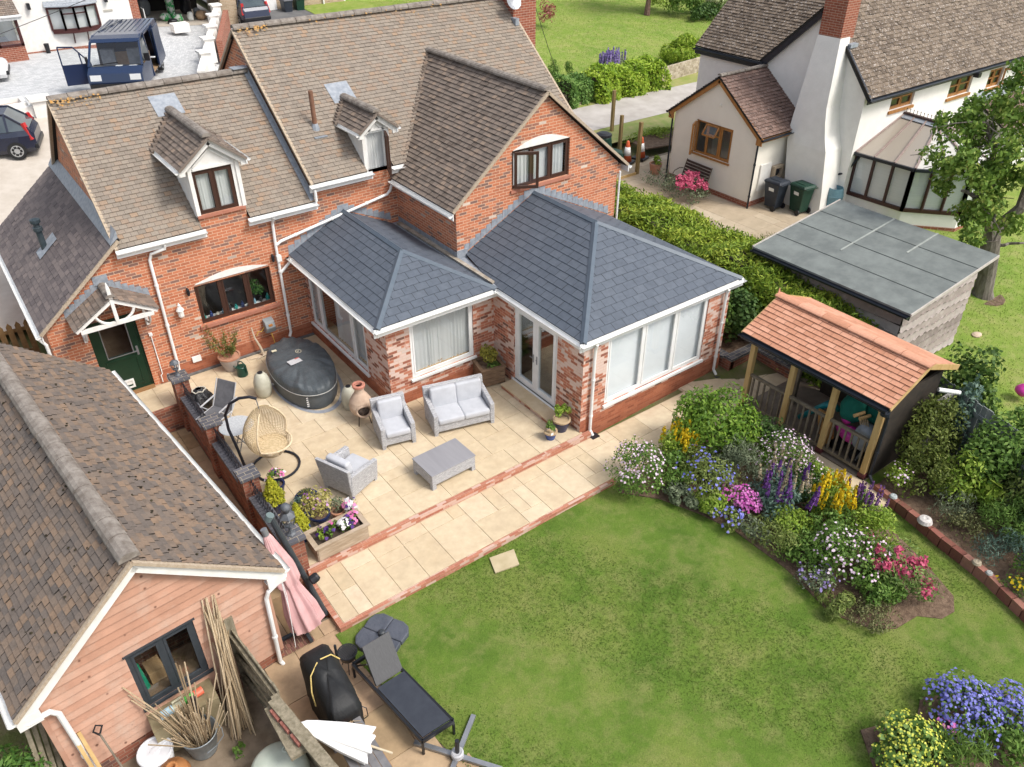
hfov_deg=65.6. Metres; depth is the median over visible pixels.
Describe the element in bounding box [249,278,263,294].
sill plant
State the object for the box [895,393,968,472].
yellow green shrub
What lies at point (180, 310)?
wall lantern
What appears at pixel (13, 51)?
house porch
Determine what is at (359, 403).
chiminea
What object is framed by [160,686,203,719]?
toy water blaster
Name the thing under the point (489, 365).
wooden planter
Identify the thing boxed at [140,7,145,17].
picture frame
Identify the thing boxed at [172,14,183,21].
builders sack
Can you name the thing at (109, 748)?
garden fork
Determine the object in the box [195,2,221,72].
white boundary wall
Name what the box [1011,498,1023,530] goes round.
leafy shrub
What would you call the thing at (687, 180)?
red valerian
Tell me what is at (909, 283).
flat roofed shed
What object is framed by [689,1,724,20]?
garden shrub
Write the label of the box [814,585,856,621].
variegated hosta
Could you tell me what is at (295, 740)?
loose brick
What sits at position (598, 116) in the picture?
lane
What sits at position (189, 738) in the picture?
galvanised tub
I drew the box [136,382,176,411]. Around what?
slab
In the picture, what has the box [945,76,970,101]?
window
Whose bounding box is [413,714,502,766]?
crossed parasol foot
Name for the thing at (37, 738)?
spare plank
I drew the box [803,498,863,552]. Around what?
leafy perennial
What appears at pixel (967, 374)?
ivy
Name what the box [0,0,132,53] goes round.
white house
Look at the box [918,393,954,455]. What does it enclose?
grey stone panel
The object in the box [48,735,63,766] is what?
spare plank
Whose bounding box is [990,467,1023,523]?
euphorbia
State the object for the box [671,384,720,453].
green shrub
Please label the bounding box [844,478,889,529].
salvia
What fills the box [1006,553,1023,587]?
green perennial
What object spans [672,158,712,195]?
garden bench
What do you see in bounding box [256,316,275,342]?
hose reel
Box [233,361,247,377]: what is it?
watering can
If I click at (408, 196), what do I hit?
brick house
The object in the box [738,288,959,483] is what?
timber shelter
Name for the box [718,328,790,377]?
raised brick bed
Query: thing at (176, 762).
clay urn
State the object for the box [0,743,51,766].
bay shrub
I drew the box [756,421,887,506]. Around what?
border path
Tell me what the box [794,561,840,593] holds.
campanula
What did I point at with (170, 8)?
paint drum
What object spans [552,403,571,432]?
potted plant
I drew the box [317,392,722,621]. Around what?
path
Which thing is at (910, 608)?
flower bed soil
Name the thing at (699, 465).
blue aster
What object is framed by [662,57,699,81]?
dry stone wall
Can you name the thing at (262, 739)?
work yard
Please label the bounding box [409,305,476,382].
window
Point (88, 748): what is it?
timber batten
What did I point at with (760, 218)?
cottage terrace
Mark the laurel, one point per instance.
(1005, 458)
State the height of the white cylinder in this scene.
0.159 m
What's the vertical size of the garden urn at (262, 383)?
0.680 m
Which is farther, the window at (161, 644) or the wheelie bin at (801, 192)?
the wheelie bin at (801, 192)
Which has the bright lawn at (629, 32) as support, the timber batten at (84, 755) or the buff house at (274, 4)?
the buff house at (274, 4)
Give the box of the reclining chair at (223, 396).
[195,377,236,420]
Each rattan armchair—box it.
[315,446,377,499]
[369,391,415,449]
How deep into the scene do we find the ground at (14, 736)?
20.61 m
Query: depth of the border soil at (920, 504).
16.16 m
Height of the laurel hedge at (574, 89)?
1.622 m
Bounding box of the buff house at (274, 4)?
[264,0,344,9]
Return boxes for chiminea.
[349,381,371,425]
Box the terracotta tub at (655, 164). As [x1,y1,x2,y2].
[649,155,661,174]
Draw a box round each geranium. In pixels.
[603,434,678,499]
[748,428,827,483]
[807,520,892,593]
[884,459,915,497]
[919,667,1005,759]
[979,678,1023,730]
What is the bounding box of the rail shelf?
[264,706,306,760]
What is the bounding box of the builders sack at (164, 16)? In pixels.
[159,13,171,20]
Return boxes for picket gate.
[0,319,40,352]
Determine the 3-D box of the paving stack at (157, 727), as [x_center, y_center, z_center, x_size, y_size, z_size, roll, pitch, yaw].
[-5.130,5.263,12.542,1.000,0.680,0.450,-23,41,-29]
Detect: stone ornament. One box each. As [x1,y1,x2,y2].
[972,559,981,566]
[985,570,992,575]
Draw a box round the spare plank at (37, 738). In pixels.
[31,725,49,766]
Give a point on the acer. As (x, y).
(548, 14)
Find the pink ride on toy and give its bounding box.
[829,419,864,458]
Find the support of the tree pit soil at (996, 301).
on the lawn at (1006, 355)
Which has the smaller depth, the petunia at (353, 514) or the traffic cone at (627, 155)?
the petunia at (353, 514)
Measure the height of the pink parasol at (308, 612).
2.499 m
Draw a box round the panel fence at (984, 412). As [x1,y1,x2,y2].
[924,376,1023,506]
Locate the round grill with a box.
[337,643,356,674]
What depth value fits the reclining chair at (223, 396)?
18.49 m
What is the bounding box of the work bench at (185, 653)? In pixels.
[142,641,199,696]
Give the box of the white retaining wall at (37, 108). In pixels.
[0,93,48,118]
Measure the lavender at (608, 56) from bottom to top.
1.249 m
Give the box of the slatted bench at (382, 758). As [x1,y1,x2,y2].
[333,716,392,766]
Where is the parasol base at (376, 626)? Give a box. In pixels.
[355,613,408,651]
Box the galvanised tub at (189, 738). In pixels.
[122,662,231,760]
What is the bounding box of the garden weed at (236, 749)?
[232,741,245,758]
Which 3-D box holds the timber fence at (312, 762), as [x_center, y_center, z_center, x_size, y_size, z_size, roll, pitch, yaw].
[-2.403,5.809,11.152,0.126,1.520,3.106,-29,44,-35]
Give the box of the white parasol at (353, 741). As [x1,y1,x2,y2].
[301,720,392,764]
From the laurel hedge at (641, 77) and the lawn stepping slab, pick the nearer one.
the lawn stepping slab
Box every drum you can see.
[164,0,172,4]
[166,4,174,11]
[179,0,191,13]
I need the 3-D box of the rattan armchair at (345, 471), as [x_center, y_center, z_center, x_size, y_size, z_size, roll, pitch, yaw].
[-3.463,1.787,16.766,0.897,0.897,0.928,19,39,25]
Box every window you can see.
[42,0,101,42]
[122,617,213,712]
[191,164,238,214]
[194,267,274,323]
[308,279,370,377]
[365,129,386,169]
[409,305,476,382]
[512,138,568,188]
[602,299,708,408]
[692,119,733,165]
[887,92,913,114]
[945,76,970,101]
[984,67,1002,90]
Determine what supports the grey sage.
on the flower bed soil at (910, 608)
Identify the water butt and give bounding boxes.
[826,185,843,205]
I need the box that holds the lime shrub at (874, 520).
[846,502,903,558]
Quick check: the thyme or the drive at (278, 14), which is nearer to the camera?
the thyme
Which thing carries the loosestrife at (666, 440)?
on the flower bed soil at (910, 608)
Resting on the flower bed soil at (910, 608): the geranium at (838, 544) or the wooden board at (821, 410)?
the geranium at (838, 544)
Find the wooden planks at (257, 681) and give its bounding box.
[223,616,279,708]
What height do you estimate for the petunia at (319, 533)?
0.180 m
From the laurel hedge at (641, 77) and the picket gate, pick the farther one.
the laurel hedge at (641, 77)
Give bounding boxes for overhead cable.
[0,0,84,33]
[536,9,560,81]
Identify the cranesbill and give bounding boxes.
[650,447,693,487]
[693,486,727,514]
[859,568,909,608]
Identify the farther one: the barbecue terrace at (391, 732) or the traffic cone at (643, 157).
the traffic cone at (643, 157)
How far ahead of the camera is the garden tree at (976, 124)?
21.07 m
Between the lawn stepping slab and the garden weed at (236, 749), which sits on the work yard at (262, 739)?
the garden weed at (236, 749)
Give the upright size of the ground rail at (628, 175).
0.140 m
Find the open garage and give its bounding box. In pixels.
[129,0,238,23]
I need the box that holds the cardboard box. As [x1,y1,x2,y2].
[142,654,166,683]
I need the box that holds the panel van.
[56,18,165,88]
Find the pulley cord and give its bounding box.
[281,582,295,646]
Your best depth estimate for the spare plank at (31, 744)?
11.37 m
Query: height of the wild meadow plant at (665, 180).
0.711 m
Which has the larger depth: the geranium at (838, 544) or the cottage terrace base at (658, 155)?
the cottage terrace base at (658, 155)
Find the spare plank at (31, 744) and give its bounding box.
[24,729,39,766]
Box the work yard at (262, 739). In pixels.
[119,686,279,766]
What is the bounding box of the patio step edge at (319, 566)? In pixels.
[307,431,590,575]
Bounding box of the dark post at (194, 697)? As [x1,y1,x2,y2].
[190,695,204,739]
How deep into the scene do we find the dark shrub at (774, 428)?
17.69 m
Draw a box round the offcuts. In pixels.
[195,10,206,19]
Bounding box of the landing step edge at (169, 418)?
[152,403,184,432]
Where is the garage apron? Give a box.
[141,4,210,26]
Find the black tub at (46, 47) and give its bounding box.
[43,43,50,52]
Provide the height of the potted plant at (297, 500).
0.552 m
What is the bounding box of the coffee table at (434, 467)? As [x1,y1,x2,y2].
[412,438,475,490]
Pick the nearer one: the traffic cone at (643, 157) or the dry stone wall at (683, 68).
the traffic cone at (643, 157)
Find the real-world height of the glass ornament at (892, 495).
0.066 m
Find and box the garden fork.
[92,725,122,766]
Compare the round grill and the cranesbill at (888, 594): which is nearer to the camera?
the round grill
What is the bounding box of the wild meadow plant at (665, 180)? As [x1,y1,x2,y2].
[642,168,677,192]
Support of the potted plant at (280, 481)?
on the patio at (417, 494)
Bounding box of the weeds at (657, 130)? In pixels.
[622,126,673,142]
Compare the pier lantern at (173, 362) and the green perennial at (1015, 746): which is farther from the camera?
the pier lantern at (173, 362)
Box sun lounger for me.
[351,632,455,754]
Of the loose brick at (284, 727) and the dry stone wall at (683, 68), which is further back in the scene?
the dry stone wall at (683, 68)
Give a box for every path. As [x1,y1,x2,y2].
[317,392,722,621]
[680,373,787,415]
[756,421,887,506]
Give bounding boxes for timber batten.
[76,731,101,766]
[76,744,93,766]
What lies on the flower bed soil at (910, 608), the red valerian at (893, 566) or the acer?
the red valerian at (893, 566)
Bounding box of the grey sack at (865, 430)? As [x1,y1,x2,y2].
[852,423,873,451]
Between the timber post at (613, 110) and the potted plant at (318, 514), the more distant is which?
the timber post at (613, 110)
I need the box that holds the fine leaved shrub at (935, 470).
[899,442,964,495]
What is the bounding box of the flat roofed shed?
[750,199,999,353]
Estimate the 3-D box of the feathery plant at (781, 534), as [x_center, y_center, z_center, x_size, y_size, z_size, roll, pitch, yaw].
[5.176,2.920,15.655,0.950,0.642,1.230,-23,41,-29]
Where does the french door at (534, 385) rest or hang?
in the brick house at (408, 196)
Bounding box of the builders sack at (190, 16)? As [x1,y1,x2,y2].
[187,11,193,20]
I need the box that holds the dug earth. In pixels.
[630,129,673,149]
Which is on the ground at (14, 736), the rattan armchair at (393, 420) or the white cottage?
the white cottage
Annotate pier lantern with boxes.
[169,359,179,376]
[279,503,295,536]
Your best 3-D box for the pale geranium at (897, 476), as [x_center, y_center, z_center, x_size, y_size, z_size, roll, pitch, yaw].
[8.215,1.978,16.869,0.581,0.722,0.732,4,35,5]
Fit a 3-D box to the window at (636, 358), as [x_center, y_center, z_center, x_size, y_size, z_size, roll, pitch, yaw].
[3.446,-0.825,18.884,3.380,1.960,0.180,-23,41,-29]
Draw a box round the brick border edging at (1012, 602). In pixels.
[873,483,1023,622]
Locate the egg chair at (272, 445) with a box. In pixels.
[224,395,300,481]
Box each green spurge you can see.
[548,58,559,79]
[564,61,573,74]
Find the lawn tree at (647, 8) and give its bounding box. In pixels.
[644,0,650,15]
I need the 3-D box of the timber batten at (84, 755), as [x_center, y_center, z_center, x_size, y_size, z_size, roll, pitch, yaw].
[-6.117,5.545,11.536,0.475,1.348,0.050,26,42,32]
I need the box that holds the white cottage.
[665,0,1023,231]
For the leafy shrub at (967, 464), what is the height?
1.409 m
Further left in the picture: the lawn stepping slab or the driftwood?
the driftwood
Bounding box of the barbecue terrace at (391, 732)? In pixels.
[265,618,478,766]
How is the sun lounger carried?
on the barbecue terrace at (391, 732)
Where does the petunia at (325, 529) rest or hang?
on the flower trough
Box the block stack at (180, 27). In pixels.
[169,21,190,33]
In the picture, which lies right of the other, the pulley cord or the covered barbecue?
the covered barbecue
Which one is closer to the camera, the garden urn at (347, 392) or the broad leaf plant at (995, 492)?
the broad leaf plant at (995, 492)
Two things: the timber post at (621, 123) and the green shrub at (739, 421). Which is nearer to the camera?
the green shrub at (739, 421)
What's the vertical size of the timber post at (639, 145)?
2.150 m
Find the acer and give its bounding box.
[538,0,556,22]
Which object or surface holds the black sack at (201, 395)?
on the patio at (417, 494)
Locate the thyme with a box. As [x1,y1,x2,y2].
[843,594,902,634]
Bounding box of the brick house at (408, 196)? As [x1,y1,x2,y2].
[0,0,746,439]
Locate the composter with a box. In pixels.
[596,131,611,146]
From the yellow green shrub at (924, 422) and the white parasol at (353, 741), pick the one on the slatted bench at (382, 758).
the white parasol at (353, 741)
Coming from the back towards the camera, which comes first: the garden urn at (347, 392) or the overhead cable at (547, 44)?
the overhead cable at (547, 44)
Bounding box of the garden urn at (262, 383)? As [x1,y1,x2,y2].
[253,371,273,397]
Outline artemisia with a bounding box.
[697,443,745,480]
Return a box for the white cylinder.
[937,387,960,394]
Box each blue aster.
[665,443,747,505]
[708,505,746,532]
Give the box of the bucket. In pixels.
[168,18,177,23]
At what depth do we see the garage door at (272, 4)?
46.80 m
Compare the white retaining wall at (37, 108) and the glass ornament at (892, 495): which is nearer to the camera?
the glass ornament at (892, 495)
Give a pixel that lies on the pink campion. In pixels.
(948, 725)
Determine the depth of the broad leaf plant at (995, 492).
16.05 m
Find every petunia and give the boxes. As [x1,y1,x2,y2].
[315,525,328,540]
[323,526,334,536]
[328,519,340,528]
[336,517,350,531]
[343,514,356,530]
[345,510,358,524]
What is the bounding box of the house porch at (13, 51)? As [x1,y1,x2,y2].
[0,0,28,62]
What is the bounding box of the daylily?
[932,721,998,766]
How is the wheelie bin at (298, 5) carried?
on the drive at (278, 14)
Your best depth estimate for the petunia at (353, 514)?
15.63 m
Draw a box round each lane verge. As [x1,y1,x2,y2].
[576,72,697,107]
[593,112,675,142]
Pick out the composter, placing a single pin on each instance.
(606, 136)
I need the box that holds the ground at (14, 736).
[0,0,812,766]
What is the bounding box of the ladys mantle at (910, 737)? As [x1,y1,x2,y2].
[869,708,953,766]
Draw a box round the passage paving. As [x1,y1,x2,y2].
[171,428,290,636]
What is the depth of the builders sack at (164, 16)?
43.12 m
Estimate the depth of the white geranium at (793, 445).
17.12 m
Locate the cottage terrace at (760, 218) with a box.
[617,153,810,239]
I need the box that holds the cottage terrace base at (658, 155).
[635,151,670,162]
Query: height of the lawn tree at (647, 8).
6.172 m
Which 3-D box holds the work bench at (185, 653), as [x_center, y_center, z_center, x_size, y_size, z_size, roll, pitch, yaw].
[-5.472,4.601,12.700,1.200,0.090,0.580,-27,43,-33]
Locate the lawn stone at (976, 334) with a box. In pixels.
[972,332,981,337]
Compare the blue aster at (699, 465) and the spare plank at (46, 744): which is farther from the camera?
the blue aster at (699, 465)
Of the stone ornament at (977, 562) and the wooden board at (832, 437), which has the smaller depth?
the stone ornament at (977, 562)
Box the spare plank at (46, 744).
[38,722,56,766]
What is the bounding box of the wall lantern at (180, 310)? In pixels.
[176,303,183,317]
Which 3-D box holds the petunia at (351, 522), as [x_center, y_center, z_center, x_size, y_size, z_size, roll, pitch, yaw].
[-3.195,2.715,15.471,0.322,0.243,0.264,19,39,25]
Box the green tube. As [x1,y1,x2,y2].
[136,663,150,689]
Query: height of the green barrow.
0.593 m
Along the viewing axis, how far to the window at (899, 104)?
27.58 m
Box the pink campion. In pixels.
[935,714,957,742]
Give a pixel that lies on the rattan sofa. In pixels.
(457, 402)
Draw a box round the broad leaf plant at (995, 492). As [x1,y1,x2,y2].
[958,478,1006,505]
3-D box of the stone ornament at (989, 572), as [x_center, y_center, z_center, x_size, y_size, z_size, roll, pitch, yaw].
[8.991,3.564,14.960,0.135,0.054,0.135,-23,41,-29]
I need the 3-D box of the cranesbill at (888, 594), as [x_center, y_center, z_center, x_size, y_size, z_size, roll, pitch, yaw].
[6.835,3.695,14.555,1.153,0.602,0.856,-23,41,-29]
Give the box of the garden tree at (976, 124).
[915,57,1023,300]
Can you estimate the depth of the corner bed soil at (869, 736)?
12.52 m
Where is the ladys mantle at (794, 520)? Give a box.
[768,502,816,537]
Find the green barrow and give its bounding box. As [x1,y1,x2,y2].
[613,148,623,157]
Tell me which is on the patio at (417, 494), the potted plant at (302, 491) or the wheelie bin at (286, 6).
the potted plant at (302, 491)
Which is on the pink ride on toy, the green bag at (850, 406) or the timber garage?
the green bag at (850, 406)
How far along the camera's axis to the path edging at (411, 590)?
15.29 m
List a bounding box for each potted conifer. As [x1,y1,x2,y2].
[262,476,285,513]
[291,502,310,542]
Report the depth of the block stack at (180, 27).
40.69 m
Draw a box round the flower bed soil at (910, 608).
[618,430,953,628]
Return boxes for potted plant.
[201,325,240,371]
[264,467,285,491]
[290,496,308,516]
[294,487,318,507]
[298,485,331,526]
[328,495,344,517]
[341,497,359,512]
[544,419,557,440]
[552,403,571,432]
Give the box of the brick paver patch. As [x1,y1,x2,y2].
[283,633,314,656]
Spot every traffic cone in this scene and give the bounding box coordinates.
[623,140,634,164]
[631,137,648,161]
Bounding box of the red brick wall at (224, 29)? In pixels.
[216,10,230,60]
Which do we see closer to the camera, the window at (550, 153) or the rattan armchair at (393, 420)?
the rattan armchair at (393, 420)
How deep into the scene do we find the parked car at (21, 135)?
27.39 m
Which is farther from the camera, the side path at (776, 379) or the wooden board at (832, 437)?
the side path at (776, 379)
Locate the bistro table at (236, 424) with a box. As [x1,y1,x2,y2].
[219,415,253,451]
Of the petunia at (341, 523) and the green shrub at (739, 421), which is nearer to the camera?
the petunia at (341, 523)
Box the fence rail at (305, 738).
[268,695,336,766]
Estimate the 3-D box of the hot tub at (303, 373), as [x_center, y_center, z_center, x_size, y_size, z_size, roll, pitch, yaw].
[-5.274,-0.349,19.971,1.540,0.769,2.817,-20,39,-26]
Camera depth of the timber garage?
11.95 m
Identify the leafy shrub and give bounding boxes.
[928,442,990,508]
[982,405,1023,474]
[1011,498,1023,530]
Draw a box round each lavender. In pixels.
[599,47,627,64]
[928,486,977,522]
[970,527,1023,574]
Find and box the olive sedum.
[936,507,987,547]
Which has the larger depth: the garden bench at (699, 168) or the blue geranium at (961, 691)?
the garden bench at (699, 168)
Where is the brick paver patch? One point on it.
(292, 643)
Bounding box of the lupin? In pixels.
[745,442,820,528]
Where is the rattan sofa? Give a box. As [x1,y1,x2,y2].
[422,373,494,436]
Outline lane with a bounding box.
[572,82,696,129]
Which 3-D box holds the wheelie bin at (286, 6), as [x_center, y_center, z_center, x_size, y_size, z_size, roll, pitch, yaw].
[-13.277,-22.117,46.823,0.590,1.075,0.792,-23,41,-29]
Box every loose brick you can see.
[269,709,280,721]
[279,721,290,733]
[290,733,301,746]
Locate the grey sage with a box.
[716,433,773,491]
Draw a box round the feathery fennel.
[976,492,1023,548]
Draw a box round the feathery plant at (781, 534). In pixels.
[743,512,807,555]
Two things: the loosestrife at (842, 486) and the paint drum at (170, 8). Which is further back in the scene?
the paint drum at (170, 8)
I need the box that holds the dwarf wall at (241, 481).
[167,369,309,589]
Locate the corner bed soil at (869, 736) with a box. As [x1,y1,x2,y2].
[860,690,1023,766]
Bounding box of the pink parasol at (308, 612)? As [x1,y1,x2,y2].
[260,512,327,642]
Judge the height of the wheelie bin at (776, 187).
1.075 m
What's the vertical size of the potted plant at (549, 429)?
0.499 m
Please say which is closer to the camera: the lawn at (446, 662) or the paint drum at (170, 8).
the lawn at (446, 662)
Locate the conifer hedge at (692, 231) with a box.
[614,180,879,387]
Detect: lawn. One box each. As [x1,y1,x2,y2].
[305,0,720,81]
[336,447,1023,766]
[926,161,1023,427]
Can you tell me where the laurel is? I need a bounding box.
[959,410,1023,491]
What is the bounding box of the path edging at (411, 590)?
[308,478,615,631]
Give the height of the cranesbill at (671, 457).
0.716 m
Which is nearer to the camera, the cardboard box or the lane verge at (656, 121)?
the cardboard box
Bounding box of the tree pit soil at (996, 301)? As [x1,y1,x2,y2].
[984,295,1004,305]
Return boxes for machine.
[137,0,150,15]
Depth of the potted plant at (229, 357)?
20.32 m
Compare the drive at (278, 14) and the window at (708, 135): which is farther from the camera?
the drive at (278, 14)
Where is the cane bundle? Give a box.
[201,594,255,740]
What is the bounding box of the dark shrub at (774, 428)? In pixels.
[747,414,787,449]
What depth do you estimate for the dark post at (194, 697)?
12.14 m
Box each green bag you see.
[840,395,866,422]
[866,405,877,424]
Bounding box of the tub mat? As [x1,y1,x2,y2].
[269,373,342,412]
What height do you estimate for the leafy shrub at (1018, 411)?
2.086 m
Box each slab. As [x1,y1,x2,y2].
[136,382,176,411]
[489,549,518,573]
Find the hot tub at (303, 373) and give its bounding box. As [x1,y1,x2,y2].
[266,337,337,408]
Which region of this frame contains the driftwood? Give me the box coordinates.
[250,327,266,359]
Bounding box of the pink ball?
[1015,383,1023,396]
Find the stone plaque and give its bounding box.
[917,515,932,526]
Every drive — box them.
[0,25,231,104]
[0,117,50,330]
[203,0,313,19]
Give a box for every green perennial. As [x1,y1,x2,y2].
[773,525,839,571]
[969,703,1023,766]
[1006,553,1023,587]
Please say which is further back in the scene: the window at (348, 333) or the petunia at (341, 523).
the window at (348, 333)
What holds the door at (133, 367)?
in the brick house at (408, 196)
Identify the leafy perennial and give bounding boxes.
[785,465,831,506]
[802,460,838,491]
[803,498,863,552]
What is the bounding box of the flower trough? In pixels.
[303,508,369,560]
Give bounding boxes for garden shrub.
[651,0,674,9]
[664,0,704,13]
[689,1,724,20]
[705,0,727,10]
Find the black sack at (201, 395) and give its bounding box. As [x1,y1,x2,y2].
[190,386,212,410]
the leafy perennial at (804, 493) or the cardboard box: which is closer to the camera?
the cardboard box
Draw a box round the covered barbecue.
[299,644,368,722]
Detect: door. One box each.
[86,313,155,393]
[264,0,276,9]
[511,308,557,410]
[756,162,771,191]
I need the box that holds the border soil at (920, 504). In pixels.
[806,382,1023,601]
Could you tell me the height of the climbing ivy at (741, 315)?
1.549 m
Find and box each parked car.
[0,57,9,77]
[0,105,43,159]
[236,0,270,23]
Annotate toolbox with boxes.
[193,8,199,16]
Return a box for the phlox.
[721,481,763,513]
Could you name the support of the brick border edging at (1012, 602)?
on the lawn at (446, 662)
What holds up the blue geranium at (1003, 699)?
on the corner bed soil at (869, 736)
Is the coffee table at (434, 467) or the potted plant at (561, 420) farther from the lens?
the potted plant at (561, 420)
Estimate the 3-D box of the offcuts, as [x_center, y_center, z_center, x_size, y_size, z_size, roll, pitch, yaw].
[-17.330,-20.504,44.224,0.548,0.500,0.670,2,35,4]
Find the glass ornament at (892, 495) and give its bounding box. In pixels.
[889,493,896,498]
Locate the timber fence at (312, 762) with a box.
[271,693,338,766]
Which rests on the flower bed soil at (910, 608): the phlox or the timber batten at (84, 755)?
the phlox
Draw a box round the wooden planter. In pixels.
[472,343,506,386]
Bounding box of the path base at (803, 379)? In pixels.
[316,376,889,622]
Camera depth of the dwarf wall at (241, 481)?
17.16 m
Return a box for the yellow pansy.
[995,574,1023,597]
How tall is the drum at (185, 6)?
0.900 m
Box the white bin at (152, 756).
[136,736,174,766]
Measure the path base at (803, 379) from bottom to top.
0.358 m
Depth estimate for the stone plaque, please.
16.00 m
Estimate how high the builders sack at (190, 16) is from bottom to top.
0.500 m
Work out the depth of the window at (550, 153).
20.58 m
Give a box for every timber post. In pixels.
[610,90,616,131]
[618,115,623,149]
[635,121,643,173]
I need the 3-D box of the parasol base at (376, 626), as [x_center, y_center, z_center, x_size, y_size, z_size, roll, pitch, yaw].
[-2.291,4.423,14.001,0.820,0.200,0.820,15,37,20]
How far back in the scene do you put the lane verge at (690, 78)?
40.71 m
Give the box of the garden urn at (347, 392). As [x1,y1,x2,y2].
[339,384,353,410]
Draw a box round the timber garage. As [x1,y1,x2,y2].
[0,343,289,766]
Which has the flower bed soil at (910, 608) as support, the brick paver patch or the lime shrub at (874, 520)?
the lime shrub at (874, 520)
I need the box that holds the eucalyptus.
[935,373,985,451]
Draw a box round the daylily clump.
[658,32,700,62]
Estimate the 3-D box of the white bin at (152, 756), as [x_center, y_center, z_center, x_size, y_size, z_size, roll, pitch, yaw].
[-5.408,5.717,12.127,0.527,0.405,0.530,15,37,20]
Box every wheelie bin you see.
[279,0,292,11]
[292,0,304,10]
[764,176,790,211]
[789,180,817,215]
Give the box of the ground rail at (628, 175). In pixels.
[617,172,635,179]
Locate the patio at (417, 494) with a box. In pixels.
[189,335,579,564]
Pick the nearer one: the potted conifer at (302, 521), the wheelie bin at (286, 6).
the potted conifer at (302, 521)
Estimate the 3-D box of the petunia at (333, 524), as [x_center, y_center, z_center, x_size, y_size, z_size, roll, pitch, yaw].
[-3.414,2.742,15.429,0.261,0.141,0.281,-23,41,-29]
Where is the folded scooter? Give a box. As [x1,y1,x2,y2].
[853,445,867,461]
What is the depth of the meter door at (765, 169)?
28.19 m
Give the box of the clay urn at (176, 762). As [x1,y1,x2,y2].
[161,757,190,766]
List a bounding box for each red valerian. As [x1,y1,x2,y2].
[665,170,710,204]
[857,531,944,602]
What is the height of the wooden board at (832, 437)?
0.600 m
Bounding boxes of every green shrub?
[671,380,768,459]
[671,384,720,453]
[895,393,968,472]
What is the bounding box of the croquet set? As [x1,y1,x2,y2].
[853,411,871,426]
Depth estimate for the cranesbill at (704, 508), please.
16.35 m
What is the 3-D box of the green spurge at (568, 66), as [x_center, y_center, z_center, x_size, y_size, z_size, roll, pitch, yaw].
[2.862,-15.830,39.861,0.489,0.734,0.484,6,35,9]
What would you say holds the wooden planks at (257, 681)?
on the work yard at (262, 739)
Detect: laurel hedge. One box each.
[553,71,597,108]
[579,53,671,104]
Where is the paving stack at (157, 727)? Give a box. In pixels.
[147,678,227,751]
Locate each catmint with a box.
[662,479,700,509]
[726,510,773,546]
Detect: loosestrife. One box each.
[655,417,699,466]
[806,468,867,533]
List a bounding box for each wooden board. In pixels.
[818,408,825,433]
[823,419,833,445]
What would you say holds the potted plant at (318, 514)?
on the patio at (417, 494)
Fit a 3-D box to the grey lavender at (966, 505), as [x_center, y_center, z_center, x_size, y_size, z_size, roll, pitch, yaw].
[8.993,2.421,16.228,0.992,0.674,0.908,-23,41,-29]
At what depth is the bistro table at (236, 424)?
17.53 m
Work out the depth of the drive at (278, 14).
46.43 m
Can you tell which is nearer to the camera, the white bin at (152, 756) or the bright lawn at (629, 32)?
the white bin at (152, 756)
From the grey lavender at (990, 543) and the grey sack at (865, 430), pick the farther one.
the grey sack at (865, 430)
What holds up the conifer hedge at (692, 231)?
on the ground at (14, 736)
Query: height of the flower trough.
0.355 m
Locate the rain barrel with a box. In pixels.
[251,741,309,766]
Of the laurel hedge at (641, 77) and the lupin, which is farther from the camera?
the laurel hedge at (641, 77)
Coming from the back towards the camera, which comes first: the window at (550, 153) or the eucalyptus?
the window at (550, 153)
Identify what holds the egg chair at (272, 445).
on the patio at (417, 494)
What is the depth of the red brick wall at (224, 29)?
38.63 m
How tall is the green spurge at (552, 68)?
1.294 m
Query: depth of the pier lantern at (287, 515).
14.29 m
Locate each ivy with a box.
[722,286,761,342]
[929,341,1005,448]
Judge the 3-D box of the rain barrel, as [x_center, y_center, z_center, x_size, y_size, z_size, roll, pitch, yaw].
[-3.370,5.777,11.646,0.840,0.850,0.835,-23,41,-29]
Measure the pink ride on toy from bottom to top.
0.936 m
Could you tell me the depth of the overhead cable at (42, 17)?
29.35 m
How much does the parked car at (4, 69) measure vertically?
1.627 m
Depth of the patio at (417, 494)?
18.15 m

